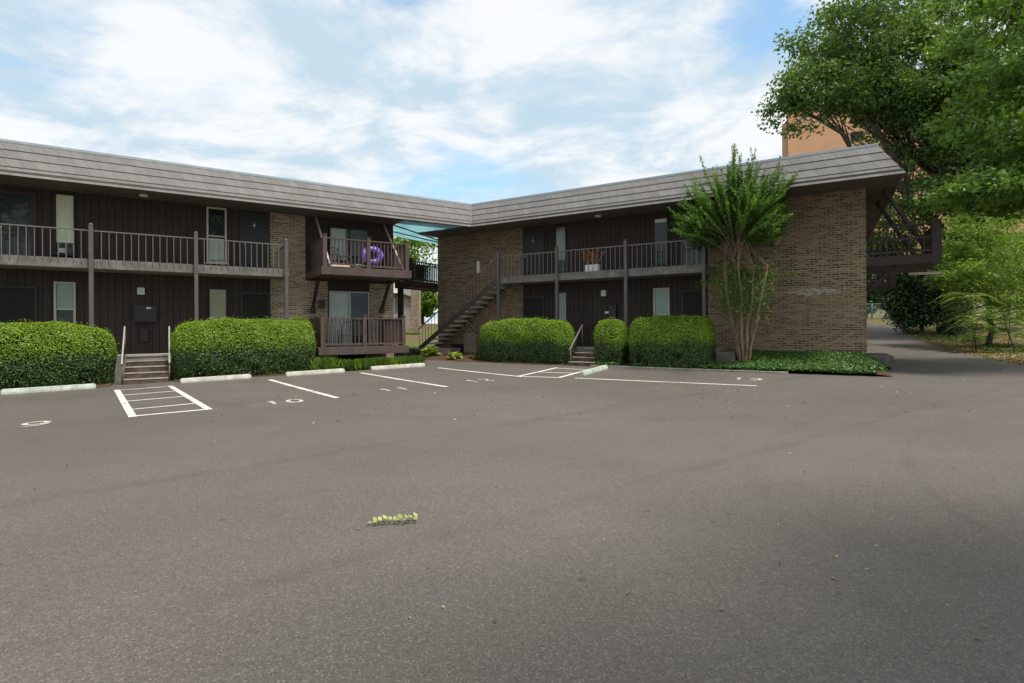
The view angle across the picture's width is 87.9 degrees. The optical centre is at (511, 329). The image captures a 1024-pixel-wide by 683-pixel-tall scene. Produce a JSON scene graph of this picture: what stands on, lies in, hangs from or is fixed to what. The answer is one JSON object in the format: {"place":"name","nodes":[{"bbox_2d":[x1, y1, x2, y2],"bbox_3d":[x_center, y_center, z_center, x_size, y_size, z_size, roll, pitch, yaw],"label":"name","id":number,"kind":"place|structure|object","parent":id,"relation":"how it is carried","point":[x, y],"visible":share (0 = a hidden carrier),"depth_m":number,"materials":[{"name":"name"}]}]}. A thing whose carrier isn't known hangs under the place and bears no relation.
{"place":"outdoors","nodes":[
{"label":"outdoors","id":0,"kind":"place"},
{"bbox_2d":[0,0,1017,323],"label":"sky","id":1,"kind":"structure","parent":0,"point":[464,101],"materials":[{"name":"blue"}]},
{"bbox_2d":[394,317,1023,363],"bbox_3d":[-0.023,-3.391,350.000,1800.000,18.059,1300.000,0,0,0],"label":"ground","id":2,"kind":"structure","parent":0,"point":[412,339],"depth_m":35.66,"materials":[{"name":"green plant"}]},
{"bbox_2d":[394,282,420,332],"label":"neighbour building","id":3,"kind":"structure","parent":2,"relation":"on","point":[412,306],"depth_m":39.22,"materials":[{"name":"grey"}]},
{"bbox_2d":[393,236,437,300],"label":"background tree","id":4,"kind":"object","parent":2,"relation":"on","point":[415,244],"visible":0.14,"depth_m":44.52,"materials":[{"name":"green plant"}]},
{"bbox_2d":[421,291,437,323],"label":"background tree","id":5,"kind":"object","parent":2,"relation":"on","point":[429,305],"visible":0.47,"depth_m":49.37,"materials":[{"name":"green plant"}]},
{"bbox_2d":[0,139,941,380],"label":"apartment building","id":6,"kind":"structure","parent":2,"relation":"on","point":[107,241],"depth_m":19.07,"materials":[{"name":"brown"}]},
{"bbox_2d":[0,189,36,255],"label":"door","id":7,"kind":"structure","parent":6,"relation":"in","point":[16,207],"depth_m":16.34,"materials":[{"name":"black glass"}]},
{"bbox_2d":[0,285,37,329],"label":"door","id":8,"kind":"structure","parent":6,"relation":"in","point":[17,303],"depth_m":16.33,"materials":[{"name":"black metal"}]},
{"bbox_2d":[52,193,76,255],"bbox_3d":[-14.246,-3.334,16.910,0.600,1.970,0.109,0,0,-33],"label":"window","id":9,"kind":"structure","parent":6,"relation":"in","point":[64,204],"depth_m":16.93,"materials":[{"name":"beige glass"}]},
{"bbox_2d":[54,281,75,328],"bbox_3d":[-14.246,-0.649,16.919,0.540,1.720,0.074,0,0,-33],"label":"window","id":10,"kind":"structure","parent":6,"relation":"in","point":[64,292],"depth_m":16.93,"materials":[{"name":"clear glass"}]},
{"bbox_2d":[140,328,147,340],"bbox_3d":[-12.475,0.187,18.019,0.220,0.425,0.134,0,0,-33],"label":"parcel box","id":11,"kind":"object","parent":6,"relation":"attached to","point":[144,334],"visible":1,"depth_m":17.98,"materials":[{"name":"brown metal"}]},
{"bbox_2d":[133,305,156,321],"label":"mailbox bank","id":12,"kind":"structure","parent":6,"relation":"attached to","point":[142,313],"depth_m":17.96,"materials":[{"name":"brown metal"}]},
{"bbox_2d":[205,206,227,264],"bbox_3d":[-10.681,-3.378,19.204,0.720,2.050,0.109,0,0,-33],"label":"window","id":13,"kind":"structure","parent":6,"relation":"in","point":[216,218],"depth_m":19.24,"materials":[{"name":"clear glass"}]},
{"bbox_2d":[209,289,226,324],"bbox_3d":[-10.650,-0.613,19.232,0.570,1.700,0.074,0,0,-33],"label":"window","id":14,"kind":"structure","parent":6,"relation":"in","point":[217,297],"depth_m":19.24,"materials":[{"name":"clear glass"}]},
{"bbox_2d":[240,212,269,267],"bbox_3d":[-9.628,-3.270,19.901,1.000,2.160,0.074,0,0,-33],"label":"door","id":15,"kind":"structure","parent":6,"relation":"in","point":[261,233],"depth_m":19.91,"materials":[{"name":"black metal"}]},
{"bbox_2d":[240,292,269,324],"bbox_3d":[-9.616,-0.280,19.911,1.000,2.180,0.049,0,0,-33],"label":"door","id":16,"kind":"structure","parent":6,"relation":"in","point":[253,305],"depth_m":19.90,"materials":[{"name":"black metal"}]},
{"bbox_2d":[328,247,349,263],"bbox_3d":[-6.741,-2.726,20.633,0.626,0.998,0.588,0,0,34],"label":"patio chair","id":17,"kind":"object","parent":6,"relation":"on","point":[337,257],"visible":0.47,"depth_m":20.61,"materials":[{"name":"metal"}]},
{"bbox_2d":[331,265,349,266],"bbox_3d":[-6.213,-2.288,19.250,0.670,0.068,0.100,0,0,-33],"label":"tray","id":18,"kind":"object","parent":6,"relation":"on","point":[340,266],"visible":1,"depth_m":19.20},
{"bbox_2d":[337,321,354,346],"bbox_3d":[-6.484,0.173,20.842,0.588,0.998,0.626,0,0,-4],"label":"patio chair","id":19,"kind":"object","parent":6,"relation":"on","point":[346,335],"visible":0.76,"depth_m":21.02,"materials":[{"name":"metal"}]},
{"bbox_2d":[329,291,368,345],"bbox_3d":[-6.667,-0.429,21.785,1.630,2.240,0.089,0,0,-33],"label":"sliding door","id":20,"kind":"structure","parent":6,"relation":"in","point":[342,304],"depth_m":21.75,"materials":[{"name":"white glass"}]},
{"bbox_2d":[329,226,368,267],"bbox_3d":[-6.682,-3.189,21.787,1.600,1.920,0.089,0,0,-33],"label":"sliding door","id":21,"kind":"structure","parent":6,"relation":"in","point":[336,232],"depth_m":21.76,"materials":[{"name":"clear glass"}]},
{"bbox_2d":[361,246,383,264],"bbox_3d":[-5.299,-2.800,20.149,0.893,0.728,0.244,0,7,-33],"label":"swim ring","id":22,"kind":"object","parent":6,"relation":"attached to","point":[364,254],"visible":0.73,"depth_m":20.08,"materials":[{"name":"plastic"}]},
{"bbox_2d":[523,229,543,274],"bbox_3d":[0.935,-3.310,23.323,1.040,2.100,0.074,0,0,30],"label":"door","id":23,"kind":"structure","parent":6,"relation":"in","point":[529,246],"depth_m":23.33,"materials":[{"name":"black metal"}]},
{"bbox_2d":[523,296,544,322],"bbox_3d":[0.960,-0.350,23.334,1.040,2.180,0.049,0,0,30],"label":"door","id":24,"kind":"structure","parent":6,"relation":"in","point":[533,306],"depth_m":23.31,"materials":[{"name":"black metal"}]},
{"bbox_2d":[554,226,567,272],"bbox_3d":[2.071,-3.393,22.645,0.590,1.990,0.109,0,0,30],"label":"window","id":25,"kind":"structure","parent":6,"relation":"in","point":[560,231],"depth_m":22.65,"materials":[{"name":"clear glass"}]},
{"bbox_2d":[559,293,566,321],"bbox_3d":[2.141,-0.748,22.635,0.370,1.600,0.074,0,0,30],"label":"window","id":26,"kind":"structure","parent":6,"relation":"in","point":[562,296],"depth_m":22.64,"materials":[{"name":"grey glass"}]},
{"bbox_2d":[581,249,605,271],"bbox_3d":[3.192,-2.768,20.982,0.975,0.986,0.373,0,0,34],"label":"planter","id":27,"kind":"object","parent":6,"relation":"on","point":[596,266],"visible":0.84,"depth_m":20.95,"materials":[{"name":"white ceramic"}]},
{"bbox_2d":[609,304,616,318],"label":"mailbox bank","id":28,"kind":"structure","parent":6,"relation":"attached to","point":[612,311],"depth_m":21.39,"materials":[{"name":"brown metal"}]},
{"bbox_2d":[652,216,669,266],"bbox_3d":[5.751,-3.398,20.515,0.650,1.910,0.109,0,0,30],"label":"window","id":29,"kind":"structure","parent":6,"relation":"in","point":[660,224],"depth_m":20.55,"materials":[{"name":"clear glass"}]},
{"bbox_2d":[653,288,669,319],"bbox_3d":[5.781,-0.783,20.528,0.620,1.620,0.074,0,0,30],"label":"window","id":30,"kind":"structure","parent":6,"relation":"in","point":[661,296],"depth_m":20.54,"materials":[{"name":"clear glass"}]},
{"bbox_2d":[681,212,701,264],"bbox_3d":[6.809,-3.350,19.924,0.900,2.100,0.074,0,0,30],"label":"door","id":31,"kind":"structure","parent":6,"relation":"in","point":[696,251],"depth_m":19.99,"materials":[{"name":"black wood"}]},
{"bbox_2d":[681,289,706,322],"bbox_3d":[6.837,-0.390,19.933,0.900,2.180,0.049,0,0,30],"label":"door","id":32,"kind":"structure","parent":6,"relation":"in","point":[691,299],"depth_m":19.95,"materials":[{"name":"black metal"}]},
{"bbox_2d":[0,324,1023,682],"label":"parking lot","id":33,"kind":"structure","parent":2,"relation":"on","point":[316,578],"depth_m":4.33,"materials":[{"name":"grey asphalt"}]},
{"bbox_2d":[21,421,51,426],"bbox_3d":[-8.407,1.666,9.357,0.423,0.007,0.593,0,0,-30],"label":"stall number","id":34,"kind":"object","parent":33,"relation":"on","point":[46,422],"visible":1,"depth_m":9.37,"materials":[{"name":"white paint"}]},
{"bbox_2d":[0,383,95,394],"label":"wheel stop","id":35,"kind":"object","parent":33,"relation":"on","point":[46,389],"visible":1,"depth_m":14.20,"materials":[{"name":"white concrete"}]},
{"bbox_2d":[96,378,114,386],"bbox_3d":[-15.297,1.635,14.391,7.250,0.235,2.875,0,0,-33],"label":"planting bed","id":36,"kind":"object","parent":33,"relation":"on","point":[106,384],"visible":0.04,"depth_m":15.36,"materials":[{"name":"brown soil"}]},
{"bbox_2d":[0,319,120,390],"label":"hedge","id":37,"kind":"object","parent":36,"relation":"on","point":[57,353],"visible":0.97,"depth_m":14.78,"materials":[{"name":"green plant"}]},
{"bbox_2d":[114,390,135,416],"bbox_3d":[-8.913,1.641,12.175,0.130,0.028,5.725,0,0,-39],"label":"stall line","id":38,"kind":"object","parent":33,"relation":"on","point":[129,411],"visible":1,"depth_m":11.58,"materials":[{"name":"white paint"}]},
{"bbox_2d":[121,326,169,384],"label":"entry steps","id":39,"kind":"structure","parent":33,"relation":"on","point":[145,371],"depth_m":16.35,"materials":[{"name":"concrete"}]},
{"bbox_2d":[132,403,194,409],"bbox_3d":[-7.356,1.629,11.229,1.111,0.015,0.100,0,0,-41],"label":"hatch line","id":40,"kind":"object","parent":33,"relation":"on","point":[164,406],"visible":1,"depth_m":11.20,"materials":[{"name":"white paint"}]},
{"bbox_2d":[129,409,208,416],"bbox_3d":[-6.659,1.630,10.391,1.351,0.018,0.120,0,0,-35],"label":"hatch line","id":41,"kind":"object","parent":33,"relation":"on","point":[169,412],"visible":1,"depth_m":10.38,"materials":[{"name":"white paint"}]},
{"bbox_2d":[168,386,211,409],"bbox_3d":[-7.943,1.618,12.941,0.130,0.030,5.789,0,0,-39],"label":"stall line","id":42,"kind":"object","parent":33,"relation":"on","point":[195,401],"visible":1,"depth_m":12.40,"materials":[{"name":"white paint"}]},
{"bbox_2d":[180,374,250,382],"bbox_3d":[-9.155,1.521,16.467,1.934,0.135,0.180,-2,1,-37],"label":"wheel stop","id":43,"kind":"object","parent":33,"relation":"on","point":[213,378],"visible":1,"depth_m":16.37,"materials":[{"name":"white concrete"}]},
{"bbox_2d":[269,399,302,403],"bbox_3d":[-4.987,1.591,11.673,0.750,0.011,0.598,0,0,-33],"label":"stall number","id":44,"kind":"object","parent":33,"relation":"on","point":[273,402],"visible":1,"depth_m":11.72,"materials":[{"name":"white paint"}]},
{"bbox_2d":[174,364,425,381],"bbox_3d":[-7.456,1.411,19.437,8.300,0.345,2.873,0,0,-33],"label":"planting bed","id":45,"kind":"object","parent":33,"relation":"on","point":[178,380],"visible":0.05,"depth_m":17.61,"materials":[{"name":"brown soil"}]},
{"bbox_2d":[168,316,318,378],"bbox_3d":[-8.926,0.581,17.914,4.576,2.076,1.700,0,0,-32],"label":"hedge","id":46,"kind":"object","parent":45,"relation":"on","point":[206,348],"visible":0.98,"depth_m":17.28,"materials":[{"name":"green plant"}]},
{"bbox_2d":[290,315,313,366],"bbox_3d":[-7.630,0.516,19.137,1.054,2.088,1.046,0,0,-33],"label":"hedge","id":47,"kind":"object","parent":45,"relation":"on","point":[302,319],"visible":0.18,"depth_m":19.15,"materials":[{"name":"green plant"}]},
{"bbox_2d":[307,357,326,369],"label":"grass tuft","id":48,"kind":"object","parent":45,"relation":"on","point":[312,365],"visible":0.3,"depth_m":18.39,"materials":[{"name":"green plant"}]},
{"bbox_2d":[312,356,329,369],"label":"grass tuft","id":49,"kind":"object","parent":45,"relation":"on","point":[324,363],"visible":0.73,"depth_m":18.37,"materials":[{"name":"green plant"}]},
{"bbox_2d":[325,356,340,368],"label":"grass tuft","id":50,"kind":"object","parent":45,"relation":"on","point":[333,363],"visible":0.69,"depth_m":18.62,"materials":[{"name":"green plant"}]},
{"bbox_2d":[337,360,345,368],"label":"grass tuft","id":51,"kind":"object","parent":45,"relation":"on","point":[340,364],"visible":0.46,"depth_m":18.81,"materials":[{"name":"green plant"}]},
{"bbox_2d":[343,359,356,369],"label":"grass tuft","id":52,"kind":"object","parent":45,"relation":"on","point":[349,365],"visible":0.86,"depth_m":18.94,"materials":[{"name":"green plant"}]},
{"bbox_2d":[350,359,364,369],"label":"grass tuft","id":53,"kind":"object","parent":45,"relation":"on","point":[358,365],"visible":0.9,"depth_m":19.04,"materials":[{"name":"green plant"}]},
{"bbox_2d":[360,358,371,368],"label":"grass tuft","id":54,"kind":"object","parent":45,"relation":"on","point":[365,364],"visible":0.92,"depth_m":19.22,"materials":[{"name":"green plant"}]},
{"bbox_2d":[372,358,380,365],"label":"grass tuft","id":55,"kind":"object","parent":45,"relation":"on","point":[374,364],"visible":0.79,"depth_m":19.52,"materials":[{"name":"green plant"}]},
{"bbox_2d":[374,357,388,365],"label":"grass tuft","id":56,"kind":"object","parent":45,"relation":"on","point":[383,361],"visible":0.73,"depth_m":19.66,"materials":[{"name":"green plant"}]},
{"bbox_2d":[387,357,398,364],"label":"grass tuft","id":57,"kind":"object","parent":45,"relation":"on","point":[393,362],"visible":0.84,"depth_m":19.75,"materials":[{"name":"green plant"}]},
{"bbox_2d":[401,355,415,363],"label":"grass tuft","id":58,"kind":"object","parent":45,"relation":"on","point":[407,360],"visible":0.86,"depth_m":20.04,"materials":[{"name":"green plant"}]},
{"bbox_2d":[409,348,419,355],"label":"hosta","id":59,"kind":"object","parent":45,"relation":"on","point":[415,351],"visible":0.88,"depth_m":24.39,"materials":[{"name":"green plant"}]},
{"bbox_2d":[411,355,426,362],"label":"grass tuft","id":60,"kind":"object","parent":45,"relation":"on","point":[422,360],"visible":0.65,"depth_m":20.43,"materials":[{"name":"green plant"}]},
{"bbox_2d":[270,379,339,397],"bbox_3d":[-5.760,1.568,14.316,0.130,0.036,5.556,0,0,-39],"label":"stall line","id":61,"kind":"object","parent":33,"relation":"on","point":[305,389],"visible":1,"depth_m":13.85,"materials":[{"name":"white paint"}]},
{"bbox_2d":[286,368,344,375],"bbox_3d":[-6.641,1.453,17.983,1.900,0.135,0.180,-2,1,-33],"label":"wheel stop","id":62,"kind":"object","parent":33,"relation":"on","point":[312,372],"visible":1,"depth_m":17.89,"materials":[{"name":"white concrete"}]},
{"bbox_2d":[367,512,417,522],"bbox_3d":[-1.001,1.583,4.446,0.431,0.052,0.144,0,0,-7],"label":"leaf sprig","id":63,"kind":"object","parent":33,"relation":"on","point":[395,517],"visible":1,"depth_m":4.46,"materials":[{"name":"green plant"}]},
{"bbox_2d":[370,363,424,369],"bbox_3d":[-4.202,1.375,19.642,2.101,0.135,0.180,-2,1,-34],"label":"wheel stop","id":64,"kind":"object","parent":33,"relation":"on","point":[383,367],"visible":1,"depth_m":19.53,"materials":[{"name":"white concrete"}]},
{"bbox_2d":[363,373,448,386],"bbox_3d":[-3.450,1.506,16.112,0.130,0.054,5.440,0,0,-40],"label":"stall line","id":65,"kind":"object","parent":33,"relation":"on","point":[405,380],"visible":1,"depth_m":15.69,"materials":[{"name":"white paint"}]},
{"bbox_2d":[442,368,518,376],"bbox_3d":[-1.199,1.439,17.917,0.130,0.059,4.469,0,0,-43],"label":"stall line","id":66,"kind":"object","parent":33,"relation":"on","point":[480,372],"visible":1,"depth_m":17.73,"materials":[{"name":"white paint"}]},
{"bbox_2d":[424,352,565,364],"bbox_3d":[-0.389,1.206,22.502,6.700,0.314,2.755,0,0,30],"label":"planting bed","id":67,"kind":"object","parent":33,"relation":"on","point":[465,356],"visible":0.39,"depth_m":22.28,"materials":[{"name":"brown soil"}]},
{"bbox_2d":[420,346,440,356],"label":"hosta","id":68,"kind":"object","parent":67,"relation":"on","point":[426,351],"visible":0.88,"depth_m":23.72,"materials":[{"name":"green plant"}]},
{"bbox_2d":[447,351,462,358],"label":"hosta","id":69,"kind":"object","parent":67,"relation":"on","point":[454,354],"visible":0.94,"depth_m":22.63,"materials":[{"name":"green plant"}]},
{"bbox_2d":[468,353,479,358],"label":"hosta","id":70,"kind":"object","parent":67,"relation":"on","point":[470,356],"visible":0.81,"depth_m":22.39,"materials":[{"name":"green plant"}]},
{"bbox_2d":[477,316,575,363],"bbox_3d":[0.565,0.424,21.414,4.240,1.921,1.654,0,0,31],"label":"hedge","id":71,"kind":"object","parent":67,"relation":"on","point":[531,340],"visible":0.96,"depth_m":20.72,"materials":[{"name":"green plant"}]},
{"bbox_2d":[519,368,554,375],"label":"stall line","id":72,"kind":"object","parent":33,"relation":"on","point":[536,372],"visible":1,"depth_m":17.50,"materials":[{"name":"white paint"}]},
{"bbox_2d":[66,356,1020,674],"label":"fallen leaves","id":73,"kind":"object","parent":33,"relation":"on","point":[712,520],"visible":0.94,"depth_m":5.12,"materials":[{"name":"brown plant"}]},
{"bbox_2d":[568,324,596,365],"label":"entry steps","id":74,"kind":"structure","parent":33,"relation":"on","point":[583,359],"depth_m":19.87,"materials":[{"name":"concrete"}]},
{"bbox_2d":[580,365,607,375],"bbox_3d":[2.719,1.335,17.440,0.180,0.135,2.300,0,1,29],"label":"wheel stop","id":75,"kind":"object","parent":33,"relation":"on","point":[593,370],"visible":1,"depth_m":17.18,"materials":[{"name":"white concrete"}]},
{"bbox_2d":[599,361,708,368],"bbox_3d":[5.315,1.213,19.331,3.850,0.218,2.528,0,0,30],"label":"planting bed","id":76,"kind":"object","parent":33,"relation":"on","point":[628,363],"visible":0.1,"depth_m":19.02,"materials":[{"name":"brown soil"}]},
{"bbox_2d":[591,317,628,365],"bbox_3d":[3.639,0.466,19.647,1.285,1.855,1.315,0,0,30],"label":"hedge","id":77,"kind":"object","parent":76,"relation":"on","point":[611,342],"visible":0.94,"depth_m":19.25,"materials":[{"name":"green plant"}]},
{"bbox_2d":[595,361,707,368],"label":"weeds","id":78,"kind":"object","parent":76,"relation":"on","point":[635,364],"visible":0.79,"depth_m":18.46,"materials":[{"name":"green plant"}]},
{"bbox_2d":[627,314,718,368],"bbox_3d":[5.562,0.415,18.537,3.116,1.979,1.428,0,0,29],"label":"hedge","id":79,"kind":"object","parent":76,"relation":"on","point":[675,342],"visible":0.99,"depth_m":18.02,"materials":[{"name":"green plant"}]},
{"bbox_2d":[581,378,756,385],"bbox_3d":[4.010,1.432,14.529,4.900,0.005,0.130,0,0,29],"label":"stall line","id":80,"kind":"object","parent":33,"relation":"on","point":[673,382],"visible":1,"depth_m":14.27,"materials":[{"name":"white paint"}]},
{"bbox_2d":[590,365,787,373],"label":"kerb","id":81,"kind":"structure","parent":33,"relation":"on","point":[745,371],"depth_m":17.39,"materials":[{"name":"concrete"}]},
{"bbox_2d":[711,367,892,376],"bbox_3d":[9.139,1.098,17.156,4.950,0.498,2.581,0,0,30],"label":"planting bed","id":82,"kind":"object","parent":33,"relation":"on","point":[880,372],"visible":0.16,"depth_m":15.47,"materials":[{"name":"brown soil"}]},
{"bbox_2d":[668,143,802,360],"bbox_3d":[7.405,-2.477,17.894,4.113,7.493,4.290,0,0,-42],"label":"crape myrtle tree","id":83,"kind":"object","parent":82,"relation":"on","point":[744,224],"visible":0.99,"depth_m":17.31,"materials":[{"name":"green plant"}]},
{"bbox_2d":[698,349,890,374],"bbox_3d":[9.073,1.022,17.195,5.491,0.638,2.581,0,0,30],"label":"ivy","id":84,"kind":"object","parent":82,"relation":"on","point":[837,362],"visible":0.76,"depth_m":16.77,"materials":[{"name":"green plant"}]},
{"bbox_2d":[867,353,893,369],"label":"retaining block","id":85,"kind":"structure","parent":33,"relation":"on","point":[885,359],"depth_m":16.89,"materials":[{"name":"concrete"}]},
{"bbox_2d":[866,274,888,317],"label":"background tree","id":86,"kind":"object","parent":2,"relation":"on","point":[872,300],"visible":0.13,"depth_m":47.56,"materials":[{"name":"green plant"}]},
{"bbox_2d":[867,304,887,318],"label":"chain link fence","id":87,"kind":"object","parent":2,"relation":"on","point":[872,311],"visible":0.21,"depth_m":45.99,"materials":[{"name":"grey metal"}]},
{"bbox_2d":[868,280,890,317],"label":"street house","id":88,"kind":"structure","parent":2,"relation":"on","point":[879,313],"depth_m":68.00,"materials":[{"name":"beige paint"}]},
{"bbox_2d":[751,0,1023,334],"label":"oak tree","id":89,"kind":"object","parent":2,"relation":"on","point":[889,100],"visible":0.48,"depth_m":30.83,"materials":[{"name":"green plant"}]},
{"bbox_2d":[782,87,1023,303],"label":"apartment tower","id":90,"kind":"structure","parent":2,"relation":"on","point":[829,139],"depth_m":87.69,"materials":[{"name":"orange brick"}]},
{"bbox_2d":[851,131,862,140],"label":"window","id":91,"kind":"structure","parent":90,"relation":"in","point":[852,133],"depth_m":85.56,"materials":[{"name":"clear glass"}]},
{"bbox_2d":[874,265,948,333],"bbox_3d":[26.954,-2.081,34.659,6.552,5.327,5.093,0,0,0],"label":"magnolia shrub","id":92,"kind":"object","parent":2,"relation":"on","point":[909,305],"visible":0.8,"depth_m":33.55,"materials":[{"name":"green plant"}]},
{"bbox_2d":[901,326,1023,364],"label":"verge litter","id":93,"kind":"object","parent":2,"relation":"on","point":[948,338],"visible":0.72,"depth_m":26.82,"materials":[{"name":"brown plant"}]},
{"bbox_2d":[908,205,1023,344],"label":"box elder tree","id":94,"kind":"object","parent":2,"relation":"on","point":[974,272],"visible":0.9,"depth_m":24.84,"materials":[{"name":"green plant"}]},
{"bbox_2d":[911,0,1023,222],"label":"maple tree","id":95,"kind":"object","parent":2,"relation":"on","point":[999,192],"visible":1,"depth_m":16.43,"materials":[{"name":"green plant"}]},
{"bbox_2d":[931,292,1005,349],"bbox_3d":[20.343,-0.328,23.681,2.476,2.681,2.502,0,0,-27],"label":"sumac sapling","id":96,"kind":"object","parent":2,"relation":"on","point":[974,295],"visible":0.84,"depth_m":23.63,"materials":[{"name":"green plant"}]},
{"bbox_2d":[943,315,1004,353],"bbox_3d":[19.776,0.222,22.652,2.007,1.685,1.801,0,0,0],"label":"sumac sapling","id":97,"kind":"object","parent":2,"relation":"on","point":[972,325],"visible":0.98,"depth_m":22.59,"materials":[{"name":"green plant"}]},
{"bbox_2d":[941,304,1021,317],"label":"garden wall","id":98,"kind":"structure","parent":2,"relation":"on","point":[993,311],"depth_m":46.00,"materials":[{"name":"beige paint"}]},
{"bbox_2d":[971,306,1023,352],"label":"sumac sapling","id":99,"kind":"object","parent":2,"relation":"on","point":[1005,320],"visible":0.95,"depth_m":22.48,"materials":[{"name":"green plant"}]},
{"bbox_2d":[972,225,1023,302],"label":"background tree","id":100,"kind":"object","parent":2,"relation":"on","point":[1002,265],"visible":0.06,"depth_m":50.85,"materials":[{"name":"green plant"}]},
{"bbox_2d":[980,308,1023,345],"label":"sumac sapling","id":101,"kind":"object","parent":2,"relation":"on","point":[1017,322],"visible":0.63,"depth_m":24.15,"materials":[{"name":"green plant"}]}
]}

